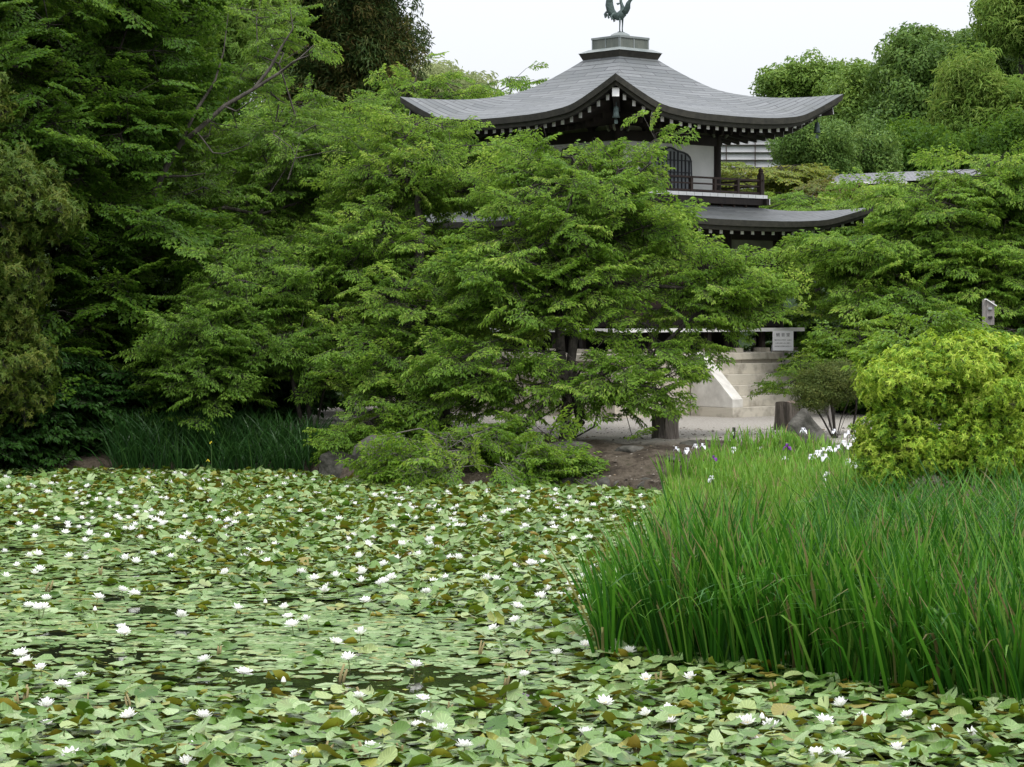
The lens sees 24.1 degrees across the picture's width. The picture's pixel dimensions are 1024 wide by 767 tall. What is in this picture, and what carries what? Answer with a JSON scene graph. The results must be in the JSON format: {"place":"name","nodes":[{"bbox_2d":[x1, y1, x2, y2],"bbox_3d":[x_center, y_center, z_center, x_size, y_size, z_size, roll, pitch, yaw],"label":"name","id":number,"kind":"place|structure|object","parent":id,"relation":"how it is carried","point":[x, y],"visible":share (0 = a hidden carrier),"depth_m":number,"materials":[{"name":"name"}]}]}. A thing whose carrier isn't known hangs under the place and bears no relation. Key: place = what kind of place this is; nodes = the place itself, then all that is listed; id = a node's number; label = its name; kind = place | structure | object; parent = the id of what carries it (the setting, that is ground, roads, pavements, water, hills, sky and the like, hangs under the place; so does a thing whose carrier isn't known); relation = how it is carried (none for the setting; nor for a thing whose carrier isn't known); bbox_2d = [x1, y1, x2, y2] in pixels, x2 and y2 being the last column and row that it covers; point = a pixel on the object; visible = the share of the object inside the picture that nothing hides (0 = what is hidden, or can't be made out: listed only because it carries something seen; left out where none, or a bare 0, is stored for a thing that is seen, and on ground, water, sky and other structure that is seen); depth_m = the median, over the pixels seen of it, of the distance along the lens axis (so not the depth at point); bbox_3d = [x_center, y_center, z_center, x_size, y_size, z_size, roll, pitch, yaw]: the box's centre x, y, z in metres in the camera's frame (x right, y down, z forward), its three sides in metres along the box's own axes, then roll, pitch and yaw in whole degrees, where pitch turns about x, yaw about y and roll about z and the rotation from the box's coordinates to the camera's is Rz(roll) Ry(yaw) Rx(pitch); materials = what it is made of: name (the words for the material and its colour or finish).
{"place":"outdoors","nodes":[
{"label":"outdoors","id":0,"kind":"place"},
{"bbox_2d":[3,224,1010,511],"bbox_3d":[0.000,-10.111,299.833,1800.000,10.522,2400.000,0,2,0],"label":"ground","id":1,"kind":"structure","parent":0,"point":[625,464],"depth_m":46.39,"materials":[{"name":"soil"}]},
{"bbox_2d":[0,70,90,458],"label":"olive green tree","id":2,"kind":"object","parent":1,"relation":"on","point":[36,202],"visible":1,"depth_m":45.40,"materials":[{"name":"green plant"}]},
{"bbox_2d":[0,418,111,474],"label":"understory shrub","id":3,"kind":"object","parent":1,"relation":"on","point":[17,452],"visible":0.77,"depth_m":46.01,"materials":[{"name":"green plant"}]},
{"bbox_2d":[0,332,144,458],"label":"understory shrub","id":4,"kind":"object","parent":1,"relation":"on","point":[62,412],"visible":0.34,"depth_m":46.92,"materials":[{"name":"green plant"}]},
{"bbox_2d":[0,0,248,404],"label":"maple tree","id":5,"kind":"object","parent":1,"relation":"on","point":[90,134],"visible":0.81,"depth_m":48.95,"materials":[{"name":"green plant"}]},
{"bbox_2d":[43,361,246,449],"bbox_3d":[-8.060,0.686,49.361,5.308,2.303,5.467,0,2,0],"label":"understory shrub","id":6,"kind":"object","parent":1,"relation":"on","point":[130,399],"visible":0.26,"depth_m":47.48,"materials":[{"name":"green plant"}]},
{"bbox_2d":[8,5,284,235],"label":"conifer tree","id":7,"kind":"object","parent":1,"relation":"on","point":[225,117],"visible":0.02,"depth_m":81.30,"materials":[{"name":"green plant"}]},
{"bbox_2d":[43,265,261,372],"bbox_3d":[-7.620,-0.862,52.563,5.828,3.677,5.166,0,2,0],"label":"understory shrub","id":8,"kind":"object","parent":1,"relation":"on","point":[161,309],"visible":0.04,"depth_m":51.08,"materials":[{"name":"green plant"}]},
{"bbox_2d":[70,401,353,473],"bbox_3d":[-5.777,1.017,46.597,6.166,1.569,3.365,0,2,8],"label":"iris bed","id":9,"kind":"object","parent":1,"relation":"on","point":[253,443],"visible":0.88,"depth_m":46.24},
{"bbox_2d":[110,224,372,444],"bbox_3d":[-5.306,-1.027,49.040,5.326,4.489,7.110,0,2,0],"label":"cherry tree","id":10,"kind":"object","parent":1,"relation":"on","point":[213,360],"visible":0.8,"depth_m":47.17,"materials":[{"name":"green plant"}]},
{"bbox_2d":[188,0,302,121],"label":"bamboo grove","id":11,"kind":"object","parent":1,"relation":"on","point":[235,44],"visible":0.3,"depth_m":80.34,"materials":[{"name":"green plant"}]},
{"bbox_2d":[136,318,361,423],"bbox_3d":[-5.829,-0.240,52.374,5.212,3.016,5.168,0,2,0],"label":"understory shrub","id":12,"kind":"object","parent":1,"relation":"on","point":[333,401],"visible":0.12,"depth_m":51.54,"materials":[{"name":"green plant"}]},
{"bbox_2d":[112,0,428,365],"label":"leaning tree","id":13,"kind":"object","parent":1,"relation":"on","point":[271,152],"visible":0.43,"depth_m":52.96,"materials":[{"name":"green plant"}]},
{"bbox_2d":[220,72,403,397],"bbox_3d":[-4.410,-3.773,62.357,6.448,8.888,7.638,0,2,0],"label":"cherry tree","id":14,"kind":"object","parent":1,"relation":"on","point":[320,97],"visible":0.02,"depth_m":61.49,"materials":[{"name":"green plant"}]},
{"bbox_2d":[319,450,352,477],"bbox_3d":[-3.205,1.573,44.670,0.650,0.684,0.630,1,2,34],"label":"rock","id":15,"kind":"object","parent":1,"relation":"on","point":[328,465],"visible":0.57,"depth_m":44.47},
{"bbox_2d":[252,0,435,118],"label":"conifer tree","id":16,"kind":"object","parent":1,"relation":"on","point":[370,35],"visible":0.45,"depth_m":86.76,"materials":[{"name":"green plant"}]},
{"bbox_2d":[352,435,395,466],"bbox_3d":[-2.435,1.480,44.399,1.000,1.091,1.089,1,2,21],"label":"rock","id":17,"kind":"object","parent":1,"relation":"on","point":[355,455],"visible":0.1,"depth_m":44.16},
{"bbox_2d":[302,405,449,468],"bbox_3d":[-2.523,1.002,45.339,2.898,1.232,2.302,0,2,0],"label":"bank shrub","id":18,"kind":"object","parent":1,"relation":"on","point":[335,439],"visible":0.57,"depth_m":44.88,"materials":[{"name":"green plant"}]},
{"bbox_2d":[220,103,550,437],"bbox_3d":[-2.101,-2.405,49.316,7.766,7.217,7.616,-1,2,-42],"label":"cherry tree","id":19,"kind":"object","parent":1,"relation":"on","point":[425,162],"visible":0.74,"depth_m":48.31,"materials":[{"name":"green plant"}]},
{"bbox_2d":[328,301,452,412],"bbox_3d":[-3.880,-0.796,56.977,5.983,3.224,5.266,0,2,0],"label":"understory shrub","id":20,"kind":"object","parent":1,"relation":"on","point":[398,322],"depth_m":55.87,"materials":[{"name":"green plant"}]},
{"bbox_2d":[332,51,548,282],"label":"cherry tree","id":21,"kind":"object","parent":1,"relation":"on","point":[387,92],"visible":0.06,"depth_m":66.32,"materials":[{"name":"green plant"}]},
{"bbox_2d":[411,53,513,149],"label":"bamboo grove","id":22,"kind":"object","parent":1,"relation":"on","point":[438,68],"visible":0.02,"depth_m":146.51,"materials":[{"name":"green plant"}]},
{"bbox_2d":[326,404,608,490],"bbox_3d":[-0.784,1.297,42.336,4.476,1.881,3.131,-1,2,-27],"label":"waterside shrub","id":23,"kind":"object","parent":1,"relation":"on","point":[385,464],"visible":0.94,"depth_m":42.17,"materials":[{"name":"green plant"}]},
{"bbox_2d":[447,427,609,484],"bbox_3d":[0.191,1.365,43.200,3.440,1.170,1.985,2,2,45],"label":"bank shrub","id":24,"kind":"object","parent":1,"relation":"on","point":[546,473],"visible":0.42,"depth_m":42.19,"materials":[{"name":"green plant"}]},
{"bbox_2d":[235,426,851,481],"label":"pebbles","id":25,"kind":"object","parent":1,"relation":"on","point":[650,446],"visible":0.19,"depth_m":45.78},
{"bbox_2d":[561,477,573,485],"bbox_3d":[1.003,1.803,42.168,0.413,0.342,0.561,0,2,12],"label":"rock","id":26,"kind":"object","parent":1,"relation":"on","point":[564,479],"visible":0.33,"depth_m":42.03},
{"bbox_2d":[547,440,592,449],"bbox_3d":[1.035,1.165,43.841,0.829,0.250,0.672,-1,2,-29],"label":"rock","id":27,"kind":"object","parent":1,"relation":"on","point":[574,443],"visible":0.32,"depth_m":43.71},
{"bbox_2d":[589,477,609,487],"bbox_3d":[1.608,1.813,41.957,0.457,0.360,0.575,1,2,38],"label":"rock","id":28,"kind":"object","parent":1,"relation":"on","point":[603,480],"visible":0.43,"depth_m":41.81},
{"bbox_2d":[397,103,812,458],"bbox_3d":[1.789,-1.755,46.182,7.929,7.400,6.550,0,2,0],"label":"cherry tree","id":29,"kind":"object","parent":1,"relation":"on","point":[601,216],"visible":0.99,"depth_m":45.18,"materials":[{"name":"green plant"}]},
{"bbox_2d":[614,445,643,452],"bbox_3d":[2.123,1.214,43.644,0.654,0.189,0.527,0,2,0],"label":"rock","id":30,"kind":"object","parent":1,"relation":"on","point":[629,448],"visible":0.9,"depth_m":43.43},
{"bbox_2d":[393,32,872,417],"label":"pavilion","id":31,"kind":"structure","parent":1,"relation":"on","point":[604,88],"depth_m":58.11,"materials":[{"name":"tile"}]},
{"bbox_2d":[604,0,631,32],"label":"phoenix statue","id":32,"kind":"object","parent":31,"relation":"on","point":[620,14],"visible":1,"depth_m":59.68,"materials":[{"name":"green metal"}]},
{"bbox_2d":[648,146,691,188],"bbox_3d":[3.855,-5.268,58.558,1.630,1.035,0.095,-1,2,-41],"label":"window","id":33,"kind":"structure","parent":31,"relation":"in","point":[680,160],"depth_m":58.70,"materials":[{"name":"wood"}]},
{"bbox_2d":[651,413,678,438],"bbox_3d":[2.904,0.825,45.446,0.622,0.630,0.614,0,2,0],"label":"tree stump","id":34,"kind":"object","parent":1,"relation":"on","point":[667,429],"visible":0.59,"depth_m":45.22,"materials":[{"name":"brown wood"}]},
{"bbox_2d":[679,440,701,445],"bbox_3d":[3.308,1.126,43.849,0.542,0.171,0.556,1,2,38],"label":"rock","id":35,"kind":"object","parent":1,"relation":"on","point":[690,442],"visible":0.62,"depth_m":43.72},
{"bbox_2d":[643,422,866,541],"bbox_3d":[3.897,1.488,35.563,3.901,1.261,14.423,0,2,4],"label":"iris bed","id":36,"kind":"object","parent":1,"relation":"on","point":[768,461],"visible":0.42,"depth_m":37.78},
{"bbox_2d":[721,139,812,245],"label":"white hall","id":37,"kind":"structure","parent":1,"relation":"on","point":[756,155],"depth_m":124.70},
{"bbox_2d":[721,161,839,344],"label":"maple tree","id":38,"kind":"object","parent":1,"relation":"on","point":[781,180],"visible":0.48,"depth_m":72.79,"materials":[{"name":"green plant"}]},
{"bbox_2d":[771,331,792,362],"bbox_3d":[6.466,-0.872,57.594,0.572,0.787,0.126,0,2,12],"label":"notice board","id":39,"kind":"object","parent":1,"relation":"on","point":[782,341],"visible":1,"depth_m":57.57,"materials":[{"name":"grey"}]},
{"bbox_2d":[773,401,800,429],"bbox_3d":[5.611,0.690,48.847,0.660,0.670,0.652,0,2,0],"label":"tree stump","id":40,"kind":"object","parent":1,"relation":"on","point":[785,413],"visible":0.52,"depth_m":48.63,"materials":[{"name":"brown wood"}]},
{"bbox_2d":[747,350,832,410],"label":"thin shrub","id":41,"kind":"object","parent":1,"relation":"on","point":[770,387],"visible":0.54,"depth_m":46.51,"materials":[{"name":"green plant"}]},
{"bbox_2d":[748,47,853,123],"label":"broadleaf tree","id":42,"kind":"object","parent":1,"relation":"on","point":[792,78],"visible":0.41,"depth_m":116.30,"materials":[{"name":"green plant"}]},
{"bbox_2d":[780,408,830,446],"bbox_3d":[5.363,1.066,43.738,0.966,1.230,0.693,-1,2,-23],"label":"rock","id":43,"kind":"object","parent":1,"relation":"on","point":[801,418],"visible":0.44,"depth_m":43.58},
{"bbox_2d":[743,300,877,350],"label":"understory shrub","id":44,"kind":"object","parent":1,"relation":"on","point":[807,322],"visible":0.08,"depth_m":60.24,"materials":[{"name":"green plant"}]},
{"bbox_2d":[759,189,881,296],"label":"cherry tree","id":45,"kind":"object","parent":1,"relation":"on","point":[797,201],"visible":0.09,"depth_m":65.47,"materials":[{"name":"green plant"}]},
{"bbox_2d":[789,357,861,437],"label":"azalea bush","id":46,"kind":"object","parent":1,"relation":"on","point":[823,385],"visible":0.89,"depth_m":44.72,"materials":[{"name":"green plant"}]},
{"bbox_2d":[765,106,904,308],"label":"broadleaf tree","id":47,"kind":"object","parent":1,"relation":"on","point":[866,147],"visible":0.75,"depth_m":88.84,"materials":[{"name":"green plant"}]},
{"bbox_2d":[796,314,893,432],"bbox_3d":[6.765,-0.130,47.036,2.111,2.454,1.900,-1,2,-31],"label":"sapling","id":48,"kind":"object","parent":1,"relation":"on","point":[831,347],"visible":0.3,"depth_m":46.87,"materials":[{"name":"green plant"}]},
{"bbox_2d":[819,57,876,131],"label":"broadleaf tree","id":49,"kind":"object","parent":1,"relation":"on","point":[850,86],"visible":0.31,"depth_m":109.84,"materials":[{"name":"green plant"}]},
{"bbox_2d":[789,179,913,285],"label":"maple tree","id":50,"kind":"object","parent":1,"relation":"on","point":[810,188],"visible":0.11,"depth_m":68.98,"materials":[{"name":"green plant"}]},
{"bbox_2d":[777,325,962,414],"bbox_3d":[8.634,-0.326,57.661,5.217,2.510,5.209,0,2,0],"label":"understory shrub","id":51,"kind":"object","parent":1,"relation":"on","point":[861,408],"visible":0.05,"depth_m":56.68,"materials":[{"name":"green plant"}]},
{"bbox_2d":[764,140,1023,340],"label":"cherry tree","id":52,"kind":"object","parent":1,"relation":"on","point":[934,249],"visible":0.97,"depth_m":54.97,"materials":[{"name":"green plant"}]},
{"bbox_2d":[828,169,980,319],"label":"tiled house","id":53,"kind":"structure","parent":1,"relation":"on","point":[910,176],"depth_m":85.86,"materials":[{"name":"tile"}]},
{"bbox_2d":[840,307,997,500],"bbox_3d":[5.700,0.410,33.626,2.119,2.978,1.702,0,2,0],"label":"sapling","id":54,"kind":"object","parent":1,"relation":"on","point":[882,344],"visible":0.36,"depth_m":33.27,"materials":[{"name":"green plant"}]},
{"bbox_2d":[847,328,1023,510],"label":"golden bush","id":55,"kind":"object","parent":1,"relation":"on","point":[966,390],"visible":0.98,"depth_m":29.79,"materials":[{"name":"green plant"}]},
{"bbox_2d":[858,21,1023,130],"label":"camphor tree","id":56,"kind":"object","parent":1,"relation":"on","point":[902,80],"visible":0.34,"depth_m":105.64,"materials":[{"name":"green plant"}]},
{"bbox_2d":[878,104,1023,231],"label":"broadleaf tree","id":57,"kind":"object","parent":1,"relation":"on","point":[1003,136],"visible":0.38,"depth_m":93.49,"materials":[{"name":"green plant"}]},
{"bbox_2d":[922,37,1023,138],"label":"bamboo clump","id":58,"kind":"object","parent":1,"relation":"on","point":[972,90],"visible":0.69,"depth_m":96.35,"materials":[{"name":"green plant"}]},
{"bbox_2d":[954,327,1023,499],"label":"sapling","id":59,"kind":"object","parent":1,"relation":"on","point":[1013,338],"visible":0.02,"depth_m":33.21,"materials":[{"name":"green plant"}]},
{"bbox_2d":[981,299,996,493],"bbox_3d":[7.159,0.236,36.014,0.199,3.013,0.185,0,2,0],"label":"wooden post","id":60,"kind":"object","parent":1,"relation":"on","point":[987,309],"visible":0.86,"depth_m":35.93,"materials":[{"name":"white paint"}]},
{"bbox_2d":[967,0,1023,79],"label":"broadleaf tree","id":61,"kind":"object","parent":1,"relation":"on","point":[1001,22],"visible":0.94,"depth_m":102.42,"materials":[{"name":"green plant"}]},
{"bbox_2d":[991,326,1023,341],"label":"understory shrub","id":62,"kind":"object","parent":1,"relation":"on","point":[1019,331],"depth_m":51.95,"materials":[{"name":"green plant"}]},
{"bbox_2d":[0,474,1023,766],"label":"water","id":63,"kind":"structure","parent":0,"point":[410,688],"depth_m":20.70,"materials":[{"name":"green liquid"}]},
{"bbox_2d":[12,646,28,657],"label":"water lily","id":64,"kind":"object","parent":63,"relation":"on","point":[22,651],"visible":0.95,"depth_m":21.15,"materials":[{"name":"white plant"}]},
{"bbox_2d":[17,654,31,667],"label":"water lily","id":65,"kind":"object","parent":63,"relation":"on","point":[24,658],"visible":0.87,"depth_m":20.71,"materials":[{"name":"white plant"}]},
{"bbox_2d":[32,602,44,618],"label":"water lily","id":66,"kind":"object","parent":63,"relation":"on","point":[36,605],"visible":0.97,"depth_m":24.17,"materials":[{"name":"white plant"}]},
{"bbox_2d":[37,696,54,707],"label":"water lily","id":67,"kind":"object","parent":63,"relation":"on","point":[46,702],"visible":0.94,"depth_m":18.29,"materials":[{"name":"white plant"}]},
{"bbox_2d":[54,679,70,695],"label":"water lily","id":68,"kind":"object","parent":63,"relation":"on","point":[62,682],"visible":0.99,"depth_m":19.19,"materials":[{"name":"white plant"}]},
{"bbox_2d":[62,746,78,762],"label":"water lily","id":69,"kind":"object","parent":63,"relation":"on","point":[69,750],"visible":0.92,"depth_m":16.15,"materials":[{"name":"white plant"}]},
{"bbox_2d":[116,626,130,642],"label":"water lily","id":70,"kind":"object","parent":63,"relation":"on","point":[124,630],"visible":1,"depth_m":22.35,"materials":[{"name":"white plant"}]},
{"bbox_2d":[119,707,137,717],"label":"water lily","id":71,"kind":"object","parent":63,"relation":"on","point":[127,713],"visible":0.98,"depth_m":17.81,"materials":[{"name":"white plant"}]},
{"bbox_2d":[174,609,188,623],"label":"water lily","id":72,"kind":"object","parent":63,"relation":"on","point":[181,613],"visible":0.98,"depth_m":23.84,"materials":[{"name":"white plant"}]},
{"bbox_2d":[179,754,195,765],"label":"water lily","id":73,"kind":"object","parent":63,"relation":"on","point":[185,759],"visible":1,"depth_m":16.09,"materials":[{"name":"white plant"}]},
{"bbox_2d":[193,709,212,723],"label":"water lily","id":74,"kind":"object","parent":63,"relation":"on","point":[202,714],"visible":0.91,"depth_m":17.67,"materials":[{"name":"white plant"}]},
{"bbox_2d":[197,654,209,666],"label":"water lily","id":75,"kind":"object","parent":63,"relation":"on","point":[204,658],"visible":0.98,"depth_m":20.80,"materials":[{"name":"white plant"}]},
{"bbox_2d":[235,666,252,683],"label":"water lily","id":76,"kind":"object","parent":63,"relation":"on","point":[244,670],"visible":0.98,"depth_m":19.94,"materials":[{"name":"white plant"}]},
{"bbox_2d":[284,619,298,633],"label":"water lily","id":77,"kind":"object","parent":63,"relation":"on","point":[291,622],"visible":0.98,"depth_m":22.90,"materials":[{"name":"white plant"}]},
{"bbox_2d":[329,637,344,652],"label":"water lily","id":78,"kind":"object","parent":63,"relation":"on","point":[336,640],"visible":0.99,"depth_m":21.74,"materials":[{"name":"white plant"}]},
{"bbox_2d":[338,664,347,681],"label":"rolled leaf","id":79,"kind":"object","parent":63,"relation":"on","point":[344,674],"visible":0.89,"depth_m":20.07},
{"bbox_2d":[340,651,355,669],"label":"water lily","id":80,"kind":"object","parent":63,"relation":"on","point":[347,656],"visible":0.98,"depth_m":20.68,"materials":[{"name":"white plant"}]},
{"bbox_2d":[351,741,367,759],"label":"rolled leaf","id":81,"kind":"object","parent":63,"relation":"on","point":[356,750],"visible":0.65,"depth_m":16.51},
{"bbox_2d":[354,626,365,641],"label":"water lily","id":82,"kind":"object","parent":63,"relation":"on","point":[360,631],"visible":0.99,"depth_m":22.41,"materials":[{"name":"white plant"}]},
{"bbox_2d":[407,659,423,674],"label":"water lily","id":83,"kind":"object","parent":63,"relation":"on","point":[416,663],"visible":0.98,"depth_m":20.42,"materials":[{"name":"white plant"}]},
{"bbox_2d":[411,720,427,728],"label":"water lily","id":84,"kind":"object","parent":63,"relation":"on","point":[415,722],"visible":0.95,"depth_m":17.41,"materials":[{"name":"white plant"}]},
{"bbox_2d":[416,694,429,700],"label":"water lily","id":85,"kind":"object","parent":63,"relation":"on","point":[422,696],"visible":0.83,"depth_m":18.76,"materials":[{"name":"white plant"}]},
{"bbox_2d":[433,722,450,732],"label":"water lily","id":86,"kind":"object","parent":63,"relation":"on","point":[441,725],"visible":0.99,"depth_m":17.14,"materials":[{"name":"white plant"}]},
{"bbox_2d":[455,738,473,750],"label":"water lily","id":87,"kind":"object","parent":63,"relation":"on","point":[464,744],"visible":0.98,"depth_m":16.44,"materials":[{"name":"white plant"}]},
{"bbox_2d":[1,482,999,763],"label":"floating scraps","id":88,"kind":"object","parent":63,"relation":"on","point":[293,638],"visible":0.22,"depth_m":21.94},
{"bbox_2d":[0,464,1023,766],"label":"lily pads","id":89,"kind":"object","parent":63,"relation":"on","point":[322,720],"visible":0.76,"depth_m":21.87,"materials":[{"name":"plant"}]},
{"bbox_2d":[4,473,644,529],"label":"water lilies","id":90,"kind":"object","parent":89,"relation":"on","point":[185,516],"visible":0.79,"depth_m":37.07,"materials":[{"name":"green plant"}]},
{"bbox_2d":[597,694,613,705],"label":"water lily","id":91,"kind":"object","parent":63,"relation":"on","point":[605,700],"visible":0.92,"depth_m":18.29,"materials":[{"name":"white plant"}]},
{"bbox_2d":[639,707,651,725],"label":"water lily","id":92,"kind":"object","parent":63,"relation":"on","point":[645,711],"visible":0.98,"depth_m":17.82,"materials":[{"name":"white plant"}]},
{"bbox_2d":[739,714,754,726],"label":"water lily","id":93,"kind":"object","parent":63,"relation":"on","point":[746,719],"visible":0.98,"depth_m":17.41,"materials":[{"name":"white plant"}]},
{"bbox_2d":[762,717,778,733],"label":"water lily","id":94,"kind":"object","parent":63,"relation":"on","point":[769,720],"visible":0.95,"depth_m":17.44,"materials":[{"name":"white plant"}]},
{"bbox_2d":[543,467,1023,711],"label":"reed bed","id":95,"kind":"object","parent":63,"relation":"in","point":[717,591],"visible":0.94,"depth_m":20.44,"materials":[{"name":"plant"}]},
{"bbox_2d":[618,512,1009,670],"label":"seed heads","id":96,"kind":"object","parent":95,"relation":"attached to","point":[864,563],"visible":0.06,"depth_m":21.89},
{"bbox_2d":[805,746,823,755],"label":"water lily","id":97,"kind":"object","parent":63,"relation":"on","point":[816,749],"visible":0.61,"depth_m":16.13,"materials":[{"name":"white plant"}]},
{"bbox_2d":[815,713,833,730],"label":"water lily","id":98,"kind":"object","parent":63,"relation":"on","point":[822,717],"visible":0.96,"depth_m":17.52,"materials":[{"name":"white plant"}]},
{"bbox_2d":[828,747,849,759],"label":"water lily","id":99,"kind":"object","parent":63,"relation":"on","point":[842,753],"visible":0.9,"depth_m":16.15,"materials":[{"name":"white plant"}]},
{"bbox_2d":[831,696,847,707],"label":"water lily","id":100,"kind":"object","parent":63,"relation":"on","point":[840,702],"visible":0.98,"depth_m":18.34,"materials":[{"name":"white plant"}]},
{"bbox_2d":[890,742,904,749],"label":"water lily","id":101,"kind":"object","parent":63,"relation":"on","point":[896,745],"visible":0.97,"depth_m":16.57,"materials":[{"name":"white plant"}]},
{"bbox_2d":[778,452,1023,564],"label":"reed bed","id":102,"kind":"object","parent":63,"relation":"in","point":[1013,501],"visible":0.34,"depth_m":26.78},
{"bbox_2d":[900,709,913,721],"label":"water lily","id":103,"kind":"object","parent":63,"relation":"on","point":[908,712],"visible":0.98,"depth_m":17.77,"materials":[{"name":"white plant"}]},
{"bbox_2d":[48,0,981,114],"label":"sky","id":104,"kind":"structure","parent":0,"point":[721,45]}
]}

